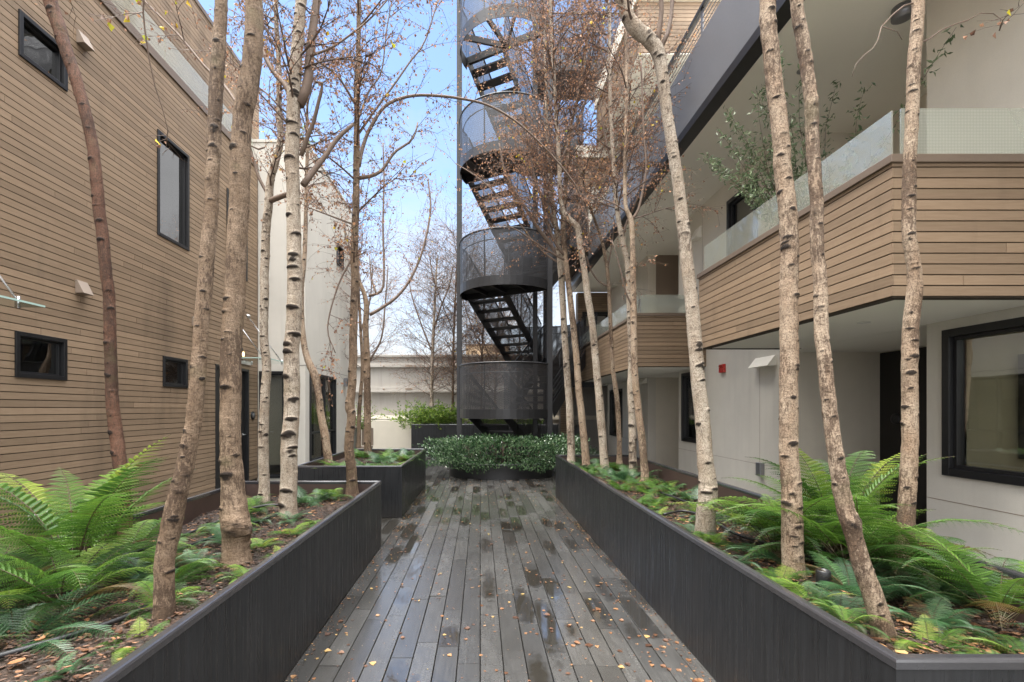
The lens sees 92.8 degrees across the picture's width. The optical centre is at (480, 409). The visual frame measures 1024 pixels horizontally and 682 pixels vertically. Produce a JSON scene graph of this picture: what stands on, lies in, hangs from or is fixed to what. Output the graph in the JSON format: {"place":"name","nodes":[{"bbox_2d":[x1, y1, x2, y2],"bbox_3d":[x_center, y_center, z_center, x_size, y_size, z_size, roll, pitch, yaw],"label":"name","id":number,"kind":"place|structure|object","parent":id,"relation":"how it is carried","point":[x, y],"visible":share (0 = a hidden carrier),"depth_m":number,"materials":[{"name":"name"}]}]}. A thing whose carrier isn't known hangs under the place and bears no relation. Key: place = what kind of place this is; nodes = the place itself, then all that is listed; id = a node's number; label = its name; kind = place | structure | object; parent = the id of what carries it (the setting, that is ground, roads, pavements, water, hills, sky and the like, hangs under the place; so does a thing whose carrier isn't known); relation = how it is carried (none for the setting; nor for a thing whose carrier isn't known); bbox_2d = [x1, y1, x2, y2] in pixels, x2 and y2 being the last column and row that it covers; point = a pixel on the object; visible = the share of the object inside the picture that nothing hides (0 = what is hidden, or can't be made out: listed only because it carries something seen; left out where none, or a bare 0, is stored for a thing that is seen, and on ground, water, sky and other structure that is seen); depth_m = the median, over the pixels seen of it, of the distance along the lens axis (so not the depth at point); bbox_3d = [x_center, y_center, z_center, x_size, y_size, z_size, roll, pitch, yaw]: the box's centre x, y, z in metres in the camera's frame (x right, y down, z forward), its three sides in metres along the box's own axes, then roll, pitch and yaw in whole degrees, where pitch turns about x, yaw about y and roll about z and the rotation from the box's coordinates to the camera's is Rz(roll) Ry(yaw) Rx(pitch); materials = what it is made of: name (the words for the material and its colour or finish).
{"place":"outdoors","nodes":[
{"label":"outdoors","id":0,"kind":"place"},
{"bbox_2d":[198,0,617,354],"label":"sky","id":1,"kind":"structure","parent":0,"point":[438,57],"materials":[{"name":"blue"}]},
{"bbox_2d":[376,211,490,405],"bbox_3d":[-1.407,-3.508,15.933,3.988,6.804,4.232,0,0,16],"label":"birch tree","id":2,"kind":"object","parent":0,"point":[432,348],"visible":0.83,"depth_m":15.79,"materials":[{"name":"brown plant"}]},
{"bbox_2d":[384,188,506,410],"bbox_3d":[-0.885,-3.965,16.010,3.865,8.052,4.426,0,0,27],"label":"birch tree","id":3,"kind":"object","parent":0,"point":[453,359],"visible":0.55,"depth_m":15.97,"materials":[{"name":"brown plant"}]},
{"bbox_2d":[418,190,526,408],"bbox_3d":[-0.045,-3.438,16.276,4.342,6.997,4.167,0,0,0],"label":"birch tree","id":4,"kind":"object","parent":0,"point":[474,350],"visible":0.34,"depth_m":16.05,"materials":[{"name":"brown plant"}]},
{"bbox_2d":[420,480,550,681],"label":"ground","id":5,"kind":"structure","parent":0,"point":[480,602],"depth_m":3.74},
{"bbox_2d":[560,338,607,449],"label":"tall cream building","id":6,"kind":"structure","parent":5,"relation":"on","point":[605,394],"depth_m":17.50,"materials":[{"name":"white paint"}]},
{"bbox_2d":[283,450,926,681],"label":"deck","id":7,"kind":"structure","parent":5,"relation":"on","point":[369,637],"depth_m":3.70,"materials":[{"name":"wood"}]},
{"bbox_2d":[0,0,283,550],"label":"clad house","id":8,"kind":"structure","parent":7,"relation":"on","point":[53,417],"depth_m":6.13,"materials":[{"name":"wood"}]},
{"bbox_2d":[13,331,67,380],"bbox_3d":[-4.960,-0.556,5.167,0.640,0.506,0.646,0,0,0],"label":"window","id":9,"kind":"structure","parent":8,"relation":"in","point":[37,356],"depth_m":5.44,"materials":[{"name":"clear glass"}]},
{"bbox_2d":[17,9,67,91],"bbox_3d":[-4.700,-3.808,5.190,0.120,0.464,0.575,0,0,0],"label":"window","id":10,"kind":"structure","parent":8,"relation":"in","point":[36,46],"depth_m":5.19,"materials":[{"name":"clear glass"}]},
{"bbox_2d":[156,129,189,250],"bbox_3d":[-4.700,-3.283,7.389,0.120,1.520,0.761,0,0,0],"label":"window","id":11,"kind":"structure","parent":8,"relation":"in","point":[173,173],"depth_m":7.45,"materials":[{"name":"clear glass"}]},
{"bbox_2d":[162,356,187,387],"bbox_3d":[-4.960,-0.563,7.431,0.640,0.490,0.636,0,0,0],"label":"window","id":12,"kind":"structure","parent":8,"relation":"in","point":[175,370],"depth_m":7.67,"materials":[{"name":"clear glass"}]},
{"bbox_2d":[215,364,248,488],"bbox_3d":[-4.710,0.335,9.172,0.121,2.270,1.244,0,0,0],"label":"door","id":13,"kind":"structure","parent":8,"relation":"in","point":[245,372],"depth_m":9.64,"materials":[{"name":"metal"}]},
{"bbox_2d":[226,188,247,280],"bbox_3d":[-4.700,-3.312,9.317,0.120,1.514,0.781,0,0,0],"label":"window","id":14,"kind":"structure","parent":8,"relation":"in","point":[227,190],"depth_m":8.96,"materials":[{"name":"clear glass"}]},
{"bbox_2d":[0,481,381,681],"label":"planter","id":15,"kind":"object","parent":7,"relation":"on","point":[266,619],"visible":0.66,"depth_m":2.64,"materials":[{"name":"grey metal"}]},
{"bbox_2d":[0,495,353,681],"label":"soil","id":16,"kind":"structure","parent":15,"relation":"in","point":[31,672],"depth_m":2.42,"materials":[{"name":"brown soil"}]},
{"bbox_2d":[0,521,103,609],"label":"fern","id":17,"kind":"object","parent":16,"relation":"on","point":[9,592],"visible":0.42,"depth_m":2.53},
{"bbox_2d":[23,651,102,681],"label":"fern","id":18,"kind":"object","parent":16,"relation":"on","point":[58,675],"visible":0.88,"depth_m":1.81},
{"bbox_2d":[0,584,138,658],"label":"fern","id":19,"kind":"object","parent":16,"relation":"on","point":[6,627],"visible":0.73,"depth_m":2.18,"materials":[{"name":"plant"}]},
{"bbox_2d":[0,601,150,658],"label":"irrigation hose","id":20,"kind":"object","parent":16,"relation":"on","point":[68,635],"visible":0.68,"depth_m":2.05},
{"bbox_2d":[0,536,155,643],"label":"fern","id":21,"kind":"object","parent":16,"relation":"on","point":[83,573],"visible":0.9,"depth_m":2.38,"materials":[{"name":"plant"}]},
{"bbox_2d":[34,0,133,553],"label":"birch tree","id":22,"kind":"object","parent":16,"relation":"on","point":[112,404],"visible":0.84,"depth_m":3.42,"materials":[{"name":"brown plant"}]},
{"bbox_2d":[0,434,196,587],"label":"fern","id":23,"kind":"object","parent":16,"relation":"on","point":[93,510],"visible":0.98,"depth_m":2.71,"materials":[{"name":"plant"}]},
{"bbox_2d":[96,617,169,664],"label":"fern","id":24,"kind":"object","parent":16,"relation":"on","point":[142,629],"visible":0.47,"depth_m":2.08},
{"bbox_2d":[53,548,215,594],"bbox_3d":[-1.992,0.926,2.826,0.843,0.206,0.659,0,0,-13],"label":"fern","id":25,"kind":"object","parent":16,"relation":"on","point":[138,572],"visible":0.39,"depth_m":2.86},
{"bbox_2d":[68,518,203,581],"bbox_3d":[-2.310,0.952,3.221,0.866,0.278,0.908,0,4,-25],"label":"fern","id":26,"kind":"object","parent":16,"relation":"on","point":[145,533],"visible":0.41,"depth_m":3.35,"materials":[{"name":"plant"}]},
{"bbox_2d":[89,575,212,621],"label":"fern","id":27,"kind":"object","parent":16,"relation":"on","point":[149,583],"visible":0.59,"depth_m":2.41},
{"bbox_2d":[88,0,227,622],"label":"birch tree","id":28,"kind":"object","parent":16,"relation":"on","point":[164,601],"visible":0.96,"depth_m":2.24,"materials":[{"name":"brown plant"}]},
{"bbox_2d":[118,537,201,580],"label":"fern","id":29,"kind":"object","parent":16,"relation":"on","point":[149,559],"visible":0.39,"depth_m":3.06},
{"bbox_2d":[105,558,232,598],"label":"fern","id":30,"kind":"object","parent":16,"relation":"on","point":[181,570],"visible":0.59,"depth_m":2.72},
{"bbox_2d":[113,0,269,567],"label":"birch tree","id":31,"kind":"object","parent":16,"relation":"on","point":[236,528],"visible":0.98,"depth_m":3.08,"materials":[{"name":"brown plant"}]},
{"bbox_2d":[109,504,279,559],"bbox_3d":[-2.128,0.938,3.776,0.353,0.106,1.673,0,0,17],"label":"irrigation hose","id":32,"kind":"object","parent":16,"relation":"on","point":[217,521],"visible":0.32,"depth_m":3.85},
{"bbox_2d":[175,548,221,575],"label":"fern","id":33,"kind":"object","parent":16,"relation":"on","point":[209,558],"visible":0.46,"depth_m":3.03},
{"bbox_2d":[188,523,263,548],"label":"fern","id":34,"kind":"object","parent":16,"relation":"on","point":[217,540],"visible":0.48,"depth_m":3.54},
{"bbox_2d":[193,509,260,537],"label":"fern","id":35,"kind":"object","parent":16,"relation":"on","point":[213,524],"visible":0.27,"depth_m":3.88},
{"bbox_2d":[210,564,250,584],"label":"fern","id":36,"kind":"object","parent":16,"relation":"on","point":[238,571],"visible":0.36,"depth_m":2.75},
{"bbox_2d":[247,496,276,514],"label":"fern","id":37,"kind":"object","parent":16,"relation":"on","point":[255,510],"visible":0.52,"depth_m":4.55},
{"bbox_2d":[250,537,284,550],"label":"fern","id":38,"kind":"object","parent":16,"relation":"on","point":[263,543],"visible":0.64,"depth_m":3.42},
{"bbox_2d":[198,0,379,503],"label":"birch tree","id":39,"kind":"object","parent":16,"relation":"on","point":[270,198],"visible":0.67,"depth_m":5.02,"materials":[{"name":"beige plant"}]},
{"bbox_2d":[266,522,311,536],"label":"fern","id":40,"kind":"object","parent":16,"relation":"on","point":[291,530],"visible":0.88,"depth_m":3.71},
{"bbox_2d":[268,510,310,525],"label":"fern","id":41,"kind":"object","parent":16,"relation":"on","point":[289,516],"visible":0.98,"depth_m":4.16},
{"bbox_2d":[158,0,423,516],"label":"birch tree","id":42,"kind":"object","parent":16,"relation":"on","point":[297,94],"visible":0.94,"depth_m":4.35,"materials":[{"name":"beige plant"}]},
{"bbox_2d":[278,486,332,507],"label":"fern","id":43,"kind":"object","parent":16,"relation":"on","point":[301,499],"visible":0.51,"depth_m":4.82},
{"bbox_2d":[308,488,352,500],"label":"fern","id":44,"kind":"object","parent":16,"relation":"on","point":[329,491],"visible":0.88,"depth_m":5.01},
{"bbox_2d":[182,0,627,496],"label":"birch tree","id":45,"kind":"object","parent":16,"relation":"on","point":[350,461],"visible":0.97,"depth_m":5.17,"materials":[{"name":"brown plant"}]},
{"bbox_2d":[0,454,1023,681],"bbox_3d":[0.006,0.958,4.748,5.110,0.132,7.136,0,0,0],"label":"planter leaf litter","id":46,"kind":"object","parent":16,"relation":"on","point":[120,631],"visible":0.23,"depth_m":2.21,"materials":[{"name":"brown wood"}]},
{"bbox_2d":[251,139,351,480],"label":"pale house","id":47,"kind":"structure","parent":7,"relation":"on","point":[316,315],"depth_m":10.58,"materials":[{"name":"white paint"}]},
{"bbox_2d":[259,371,319,477],"bbox_3d":[-4.330,0.320,11.345,0.640,2.280,2.340,0,0,0],"label":"window","id":48,"kind":"structure","parent":47,"relation":"in","point":[274,470],"depth_m":11.63,"materials":[{"name":"black glass"}]},
{"bbox_2d":[268,373,336,464],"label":"window","id":49,"kind":"structure","parent":47,"relation":"in","point":[275,410],"depth_m":10.45,"materials":[{"name":"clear glass"}]},
{"bbox_2d":[298,449,425,517],"bbox_3d":[-1.827,1.138,8.190,1.491,0.716,2.946,0,0,0],"label":"planter","id":50,"kind":"object","parent":7,"relation":"on","point":[403,485],"visible":0.46,"depth_m":6.72,"materials":[{"name":"grey metal"}]},
{"bbox_2d":[324,456,403,465],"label":"soil","id":51,"kind":"structure","parent":50,"relation":"in","point":[364,461],"depth_m":8.41,"materials":[{"name":"brown soil"}]},
{"bbox_2d":[224,4,360,465],"bbox_3d":[-2.781,-2.242,7.328,1.894,6.476,2.504,0,0,0],"label":"birch tree","id":52,"kind":"object","parent":51,"relation":"on","point":[323,427],"visible":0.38,"depth_m":7.56,"materials":[{"name":"beige plant"}]},
{"bbox_2d":[308,128,449,457],"bbox_3d":[-1.866,-2.153,9.179,2.796,6.161,1.508,0,0,-19],"label":"birch tree","id":53,"kind":"object","parent":51,"relation":"on","point":[367,404],"visible":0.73,"depth_m":9.10,"materials":[{"name":"brown plant"}]},
{"bbox_2d":[364,451,401,463],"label":"fern","id":54,"kind":"object","parent":51,"relation":"on","point":[374,459],"visible":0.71,"depth_m":8.07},
{"bbox_2d":[338,197,426,447],"bbox_3d":[-3.341,-2.431,13.684,3.864,6.962,3.264,0,0,19],"label":"birch tree","id":55,"kind":"object","parent":7,"relation":"on","point":[358,442],"visible":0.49,"depth_m":13.37,"materials":[{"name":"brown plant"}]},
{"bbox_2d":[357,420,412,448],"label":"wall","id":56,"kind":"structure","parent":7,"relation":"on","point":[387,434],"depth_m":16.20,"materials":[{"name":"beige paint"}]},
{"bbox_2d":[355,355,598,449],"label":"boundary wall","id":57,"kind":"structure","parent":7,"relation":"on","point":[383,382],"depth_m":18.00,"materials":[{"name":"grey paint"}]},
{"bbox_2d":[411,423,558,455],"bbox_3d":[0.150,0.983,16.050,4.706,1.026,1.106,0,0,0],"label":"planter","id":58,"kind":"object","parent":7,"relation":"on","point":[421,433],"visible":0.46,"depth_m":15.50,"materials":[{"name":"grey metal"}]},
{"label":"soil","id":59,"kind":"structure","parent":58,"relation":"in","visible":0},
{"bbox_2d":[380,398,490,429],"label":"leafy bush","id":60,"kind":"object","parent":59,"relation":"on","point":[441,415],"visible":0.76,"depth_m":15.65,"materials":[{"name":"green plant"}]},
{"bbox_2d":[456,221,579,391],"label":"birch tree","id":61,"kind":"object","parent":59,"relation":"on","point":[511,321],"visible":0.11,"depth_m":15.82,"materials":[{"name":"brown plant"}]},
{"bbox_2d":[286,479,710,681],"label":"leaf litter","id":62,"kind":"object","parent":7,"relation":"on","point":[485,569],"visible":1,"depth_m":4.49,"materials":[{"name":"orange plant"}]},
{"bbox_2d":[448,458,552,479],"bbox_3d":[0.470,1.333,11.050,2.407,0.326,1.469,0,0,0],"label":"oval planter","id":63,"kind":"object","parent":7,"relation":"on","point":[503,472],"visible":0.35,"depth_m":10.40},
{"bbox_2d":[417,431,589,474],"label":"clipped shrub","id":64,"kind":"object","parent":63,"relation":"in","point":[553,445],"visible":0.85,"depth_m":10.43,"materials":[{"name":"green plant"}]},
{"bbox_2d":[457,0,620,457],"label":"stair tower","id":65,"kind":"structure","parent":7,"relation":"on","point":[546,372],"depth_m":12.17,"materials":[{"name":"metal"}]},
{"bbox_2d":[555,455,1023,681],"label":"planter","id":66,"kind":"object","parent":7,"relation":"on","point":[724,616],"visible":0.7,"depth_m":2.56,"materials":[{"name":"grey metal"}]},
{"bbox_2d":[592,467,1023,653],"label":"soil","id":67,"kind":"structure","parent":66,"relation":"in","point":[736,538],"depth_m":2.59,"materials":[{"name":"brown soil"}]},
{"bbox_2d":[414,0,637,464],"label":"birch tree","id":68,"kind":"object","parent":67,"relation":"on","point":[568,396],"visible":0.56,"depth_m":8.04,"materials":[{"name":"brown plant"}]},
{"bbox_2d":[437,0,653,471],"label":"birch tree","id":69,"kind":"object","parent":67,"relation":"on","point":[602,437],"visible":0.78,"depth_m":7.44,"materials":[{"name":"brown plant"}]},
{"bbox_2d":[462,0,668,466],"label":"birch tree","id":70,"kind":"object","parent":67,"relation":"on","point":[580,400],"visible":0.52,"depth_m":7.68,"materials":[{"name":"beige plant"}]},
{"bbox_2d":[494,69,636,465],"bbox_3d":[1.861,-2.061,7.949,2.733,6.004,2.059,0,0,-42],"label":"birch tree","id":71,"kind":"object","parent":67,"relation":"on","point":[617,406],"visible":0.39,"depth_m":7.93,"materials":[{"name":"beige plant"}]},
{"bbox_2d":[514,0,699,476],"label":"birch tree","id":72,"kind":"object","parent":67,"relation":"on","point":[631,419],"visible":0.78,"depth_m":7.05,"materials":[{"name":"brown plant"}]},
{"bbox_2d":[516,0,724,481],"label":"birch tree","id":73,"kind":"object","parent":67,"relation":"on","point":[632,299],"visible":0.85,"depth_m":6.47,"materials":[{"name":"beige plant"}]},
{"bbox_2d":[603,469,639,481],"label":"fern","id":74,"kind":"object","parent":67,"relation":"on","point":[623,476],"visible":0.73,"depth_m":6.46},
{"bbox_2d":[567,0,717,539],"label":"birch tree","id":75,"kind":"object","parent":67,"relation":"on","point":[644,35],"visible":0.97,"depth_m":3.68,"materials":[{"name":"beige plant"}]},
{"bbox_2d":[671,486,697,504],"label":"fern","id":76,"kind":"object","parent":67,"relation":"on","point":[686,495],"visible":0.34,"depth_m":5.27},
{"bbox_2d":[692,531,738,553],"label":"fern","id":77,"kind":"object","parent":67,"relation":"on","point":[713,537],"visible":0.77,"depth_m":3.49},
{"bbox_2d":[663,510,834,565],"bbox_3d":[2.026,0.945,3.718,0.279,0.071,1.458,0,0,-24],"label":"irrigation hose","id":78,"kind":"object","parent":67,"relation":"on","point":[724,527],"visible":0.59,"depth_m":3.70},
{"bbox_2d":[721,550,776,572],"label":"fern","id":79,"kind":"object","parent":67,"relation":"on","point":[743,561],"visible":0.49,"depth_m":3.02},
{"bbox_2d":[714,516,823,540],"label":"fern","id":80,"kind":"object","parent":67,"relation":"on","point":[733,526],"visible":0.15,"depth_m":3.50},
{"bbox_2d":[662,478,885,554],"bbox_3d":[2.039,0.716,3.209,1.368,0.577,1.219,0,0,-4],"label":"fern","id":81,"kind":"object","parent":67,"relation":"on","point":[752,512],"visible":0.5,"depth_m":3.19,"materials":[{"name":"plant"}]},
{"bbox_2d":[721,543,835,578],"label":"fern","id":82,"kind":"object","parent":67,"relation":"on","point":[775,555],"visible":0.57,"depth_m":3.13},
{"bbox_2d":[759,0,806,578],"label":"birch tree","id":83,"kind":"object","parent":67,"relation":"on","point":[792,538],"visible":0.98,"depth_m":2.81,"materials":[{"name":"beige plant"}]},
{"bbox_2d":[754,563,813,592],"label":"fern","id":84,"kind":"object","parent":67,"relation":"on","point":[775,575],"visible":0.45,"depth_m":2.79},
{"bbox_2d":[771,577,854,604],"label":"fern","id":85,"kind":"object","parent":67,"relation":"on","point":[804,594],"visible":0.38,"depth_m":2.51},
{"bbox_2d":[815,568,830,589],"bbox_3d":[1.848,0.932,2.620,0.070,0.135,0.070,0,0,0],"label":"ground light","id":86,"kind":"object","parent":67,"relation":"on","point":[820,575],"visible":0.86,"depth_m":2.60,"materials":[{"name":"grey paint"}]},
{"bbox_2d":[799,582,865,614],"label":"fern","id":87,"kind":"object","parent":67,"relation":"on","point":[851,602],"visible":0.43,"depth_m":2.38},
{"bbox_2d":[710,504,958,568],"bbox_3d":[2.126,0.777,3.023,1.216,0.490,1.102,0,0,19],"label":"fern","id":88,"kind":"object","parent":67,"relation":"on","point":[778,528],"visible":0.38,"depth_m":3.03,"materials":[{"name":"plant"}]},
{"bbox_2d":[728,449,954,556],"bbox_3d":[2.356,0.592,3.321,1.319,0.825,1.069,0,0,15],"label":"fern","id":89,"kind":"object","parent":67,"relation":"on","point":[816,490],"visible":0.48,"depth_m":3.28,"materials":[{"name":"plant"}]},
{"bbox_2d":[790,0,899,641],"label":"birch tree","id":90,"kind":"object","parent":67,"relation":"on","point":[871,590],"visible":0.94,"depth_m":2.07,"materials":[{"name":"beige plant"}]},
{"bbox_2d":[803,597,892,644],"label":"fern","id":91,"kind":"object","parent":67,"relation":"on","point":[833,611],"visible":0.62,"depth_m":2.13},
{"bbox_2d":[706,495,1022,593],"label":"fern","id":92,"kind":"object","parent":67,"relation":"on","point":[827,532],"visible":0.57,"depth_m":2.76,"materials":[{"name":"plant"}]},
{"bbox_2d":[787,551,951,612],"bbox_3d":[1.956,0.913,2.505,0.612,0.183,0.768,0,0,12],"label":"fern","id":93,"kind":"object","parent":67,"relation":"on","point":[847,588],"visible":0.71,"depth_m":2.56,"materials":[{"name":"plant"}]},
{"bbox_2d":[806,557,950,604],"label":"fern","id":94,"kind":"object","parent":67,"relation":"on","point":[890,570],"visible":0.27,"depth_m":2.71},
{"bbox_2d":[803,514,997,603],"bbox_3d":[2.378,0.800,2.819,0.959,0.443,1.064,0,0,26],"label":"fern","id":95,"kind":"object","parent":67,"relation":"on","point":[917,563],"visible":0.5,"depth_m":2.66,"materials":[{"name":"plant"}]},
{"bbox_2d":[874,614,990,653],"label":"fern","id":96,"kind":"object","parent":67,"relation":"on","point":[904,641],"visible":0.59,"depth_m":2.02,"materials":[{"name":"plant"}]},
{"bbox_2d":[853,595,1013,650],"bbox_3d":[2.023,0.952,2.180,0.568,0.144,0.452,0,0,-18],"label":"fern","id":97,"kind":"object","parent":67,"relation":"on","point":[938,620],"visible":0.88,"depth_m":2.21,"materials":[{"name":"plant"}]},
{"bbox_2d":[847,518,1023,630],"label":"fern","id":98,"kind":"object","parent":67,"relation":"on","point":[973,578],"visible":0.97,"depth_m":2.32,"materials":[{"name":"plant"}]},
{"bbox_2d":[852,0,1023,584],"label":"birch tree","id":99,"kind":"object","parent":67,"relation":"on","point":[909,451],"visible":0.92,"depth_m":2.83,"materials":[{"name":"beige plant"}]},
{"bbox_2d":[877,556,1023,615],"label":"fern","id":100,"kind":"object","parent":67,"relation":"on","point":[912,592],"visible":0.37,"depth_m":2.53,"materials":[{"name":"plant"}]},
{"bbox_2d":[949,628,1023,653],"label":"fern","id":101,"kind":"object","parent":67,"relation":"on","point":[1020,645],"visible":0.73,"depth_m":2.02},
{"bbox_2d":[440,243,540,408],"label":"birch tree","id":102,"kind":"object","parent":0,"point":[491,342],"visible":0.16,"depth_m":15.82,"materials":[{"name":"brown plant"}]},
{"bbox_2d":[559,0,1023,569],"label":"apartment building","id":103,"kind":"structure","parent":0,"point":[971,252],"depth_m":5.40,"materials":[{"name":"white paint"}]},
{"bbox_2d":[582,312,607,340],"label":"window","id":104,"kind":"structure","parent":103,"relation":"in","point":[602,317],"depth_m":16.25,"materials":[{"name":"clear glass"}]},
{"bbox_2d":[609,389,621,436],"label":"window","id":105,"kind":"structure","parent":103,"relation":"in","point":[611,409],"depth_m":15.82,"materials":[{"name":"black glass"}]},
{"bbox_2d":[637,299,684,312],"bbox_3d":[3.610,-1.626,9.750,1.020,1.048,0.600,0,0,0],"label":"bench","id":106,"kind":"object","parent":103,"relation":"on","point":[676,303],"visible":0.41,"depth_m":9.65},
{"bbox_2d":[681,372,695,442],"bbox_3d":[4.530,-0.045,9.774,0.640,1.450,0.887,0,0,0],"label":"window","id":107,"kind":"structure","parent":103,"relation":"in","point":[685,400],"depth_m":10.14,"materials":[{"name":"black glass"}]},
{"bbox_2d":[726,177,757,255],"bbox_3d":[4.880,-2.975,7.877,1.340,1.190,0.931,0,0,0],"label":"window","id":108,"kind":"structure","parent":103,"relation":"in","point":[748,223],"depth_m":8.32,"materials":[{"name":"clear glass"}]},
{"bbox_2d":[697,24,963,228],"bbox_3d":[3.697,-2.430,5.346,2.516,2.657,1.942,0,0,30],"label":"potted olive tree","id":109,"kind":"object","parent":103,"relation":"on","point":[759,201],"visible":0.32,"depth_m":5.32,"materials":[{"name":"green plant"}]},
{"bbox_2d":[942,317,1023,486],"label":"window","id":110,"kind":"structure","parent":103,"relation":"in","point":[994,367],"depth_m":4.44,"materials":[{"name":"clear glass"}]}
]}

